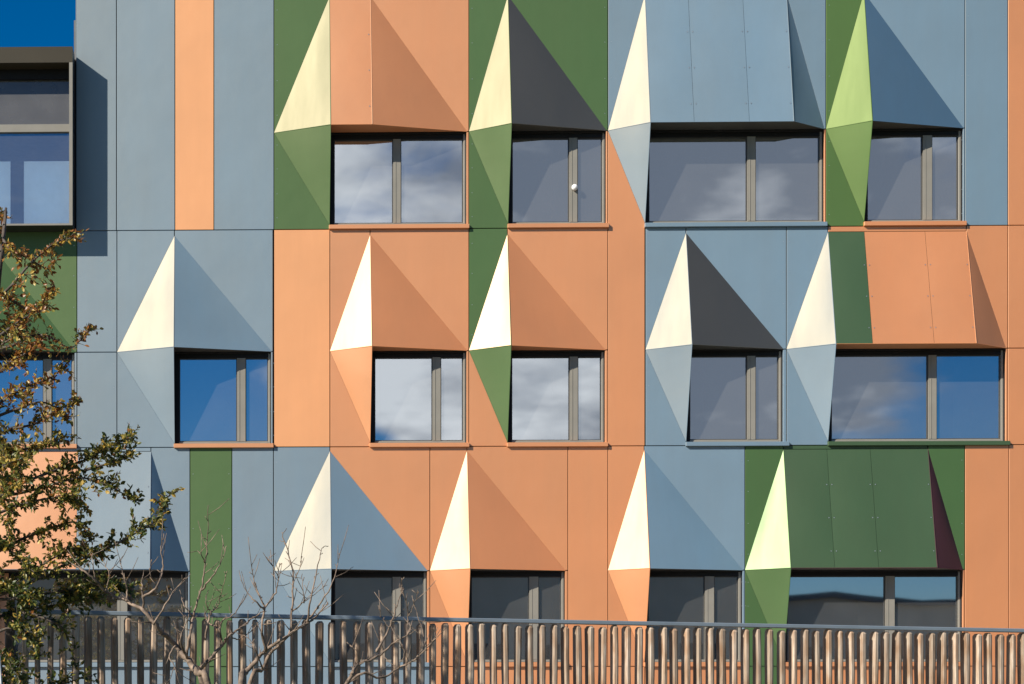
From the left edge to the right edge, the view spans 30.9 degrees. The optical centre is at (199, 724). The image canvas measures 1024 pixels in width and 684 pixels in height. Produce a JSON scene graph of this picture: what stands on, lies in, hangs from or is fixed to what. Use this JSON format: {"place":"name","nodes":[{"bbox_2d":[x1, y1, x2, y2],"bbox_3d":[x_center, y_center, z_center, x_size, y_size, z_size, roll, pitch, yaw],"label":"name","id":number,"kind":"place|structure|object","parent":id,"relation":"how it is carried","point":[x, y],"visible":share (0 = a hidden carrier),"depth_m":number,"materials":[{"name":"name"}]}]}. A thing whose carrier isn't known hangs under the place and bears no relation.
{"place":"outdoors","nodes":[
{"label":"outdoors","id":0,"kind":"place"},
{"bbox_2d":[0,0,75,50],"label":"sky","id":1,"kind":"structure","parent":0,"point":[23,23],"materials":[{"name":"blue"}]},
{"bbox_3d":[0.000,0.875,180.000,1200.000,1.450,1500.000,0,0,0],"label":"ground","id":2,"kind":"structure","parent":0,"visible":0},
{"bbox_2d":[0,656,1,683],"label":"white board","id":3,"kind":"object","parent":2,"relation":"on","point":[0,672],"visible":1,"depth_m":16.98,"materials":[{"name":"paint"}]},
{"bbox_2d":[0,207,184,683],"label":"leafy tree","id":4,"kind":"object","parent":2,"relation":"on","point":[12,458],"visible":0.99,"depth_m":17.68,"materials":[{"name":"green plant"}]},
{"bbox_2d":[66,498,445,683],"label":"bare shrub","id":5,"kind":"object","parent":2,"relation":"on","point":[201,673],"visible":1,"depth_m":17.00,"materials":[{"name":"brown plant"}]},
{"bbox_2d":[0,0,1023,683],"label":"apartment building","id":6,"kind":"structure","parent":2,"relation":"on","point":[730,330],"depth_m":29.87,"materials":[{"name":"multicoloured metal"}]},
{"bbox_2d":[0,46,74,231],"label":"bay window","id":7,"kind":"structure","parent":6,"relation":"in","point":[37,84],"depth_m":30.03,"materials":[{"name":"glass"}]},
{"bbox_2d":[0,354,76,448],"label":"window","id":8,"kind":"structure","parent":6,"relation":"in","point":[43,363],"depth_m":30.17,"materials":[{"name":"blue glass"}]},
{"bbox_2d":[2,573,188,666],"bbox_3d":[-1.787,-1.755,30.081,3.261,1.578,0.195,0,0,1],"label":"window","id":9,"kind":"structure","parent":6,"relation":"in","point":[156,600],"depth_m":30.13,"materials":[{"name":"grey glass"}]},
{"bbox_2d":[174,354,273,447],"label":"window","id":10,"kind":"structure","parent":6,"relation":"in","point":[222,400],"depth_m":30.10,"materials":[{"name":"blue glass"}]},
{"bbox_2d":[331,572,428,666],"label":"window","id":11,"kind":"structure","parent":6,"relation":"in","point":[357,589],"depth_m":30.04,"materials":[{"name":"grey glass"}]},
{"bbox_2d":[329,134,468,229],"bbox_3d":[3.308,-9.041,29.971,2.324,1.596,0.195,0,0,1],"label":"window","id":12,"kind":"structure","parent":6,"relation":"in","point":[418,181],"depth_m":30.03,"materials":[{"name":"grey glass"}]},
{"bbox_2d":[370,353,468,447],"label":"window","id":13,"kind":"structure","parent":6,"relation":"in","point":[418,399],"depth_m":30.03,"materials":[{"name":"grey glass"}]},
{"bbox_2d":[469,572,563,666],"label":"window","id":14,"kind":"structure","parent":6,"relation":"in","point":[500,595],"depth_m":30.00,"materials":[{"name":"grey glass"}]},
{"bbox_2d":[506,352,607,446],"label":"window","id":15,"kind":"structure","parent":6,"relation":"in","point":[556,399],"depth_m":29.97,"materials":[{"name":"grey glass"}]},
{"bbox_2d":[507,133,608,228],"bbox_3d":[5.941,-9.041,29.914,1.671,1.596,0.195,0,0,1],"label":"window","id":16,"kind":"structure","parent":6,"relation":"in","point":[544,168],"depth_m":29.97,"materials":[{"name":"grey glass"}]},
{"bbox_2d":[572,184,577,190],"bbox_3d":[6.222,-8.926,29.885,0.104,0.104,0.104,0,0,1],"label":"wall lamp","id":17,"kind":"object","parent":6,"relation":"attached to","point":[574,187],"visible":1,"depth_m":29.85,"materials":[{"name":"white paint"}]},
{"bbox_2d":[643,572,740,666],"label":"window","id":18,"kind":"structure","parent":6,"relation":"in","point":[707,597],"depth_m":29.93,"materials":[{"name":"grey glass"}]},
{"bbox_2d":[644,132,827,227],"bbox_3d":[8.866,-9.041,29.850,2.997,1.596,0.195,0,0,1],"label":"window","id":19,"kind":"structure","parent":6,"relation":"in","point":[700,179],"depth_m":29.91,"materials":[{"name":"grey glass"}]},
{"bbox_2d":[685,351,788,445],"bbox_3d":[8.892,-5.408,29.851,1.697,1.586,0.195,0,0,1],"label":"window","id":20,"kind":"structure","parent":6,"relation":"in","point":[735,396],"depth_m":29.92,"materials":[{"name":"grey glass"}]},
{"bbox_2d":[786,571,959,666],"bbox_3d":[11.141,-1.755,29.802,2.987,1.578,0.195,0,0,1],"label":"window","id":21,"kind":"structure","parent":6,"relation":"in","point":[866,598],"depth_m":29.87,"materials":[{"name":"glass"}]},
{"bbox_2d":[862,131,966,226],"bbox_3d":[11.806,-9.041,29.786,1.673,1.596,0.195,0,0,1],"label":"window","id":22,"kind":"structure","parent":6,"relation":"in","point":[914,177],"depth_m":29.84,"materials":[{"name":"grey glass"}]},
{"bbox_2d":[827,350,1009,445],"bbox_3d":[11.867,-5.408,29.785,2.976,1.586,0.195,0,0,1],"label":"window","id":23,"kind":"structure","parent":6,"relation":"in","point":[947,397],"depth_m":29.84,"materials":[{"name":"blue glass"}]},
{"bbox_2d":[0,609,1023,683],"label":"picket fence","id":24,"kind":"object","parent":2,"relation":"on","point":[901,643],"visible":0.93,"depth_m":20.99,"materials":[{"name":"paint"}]}
]}

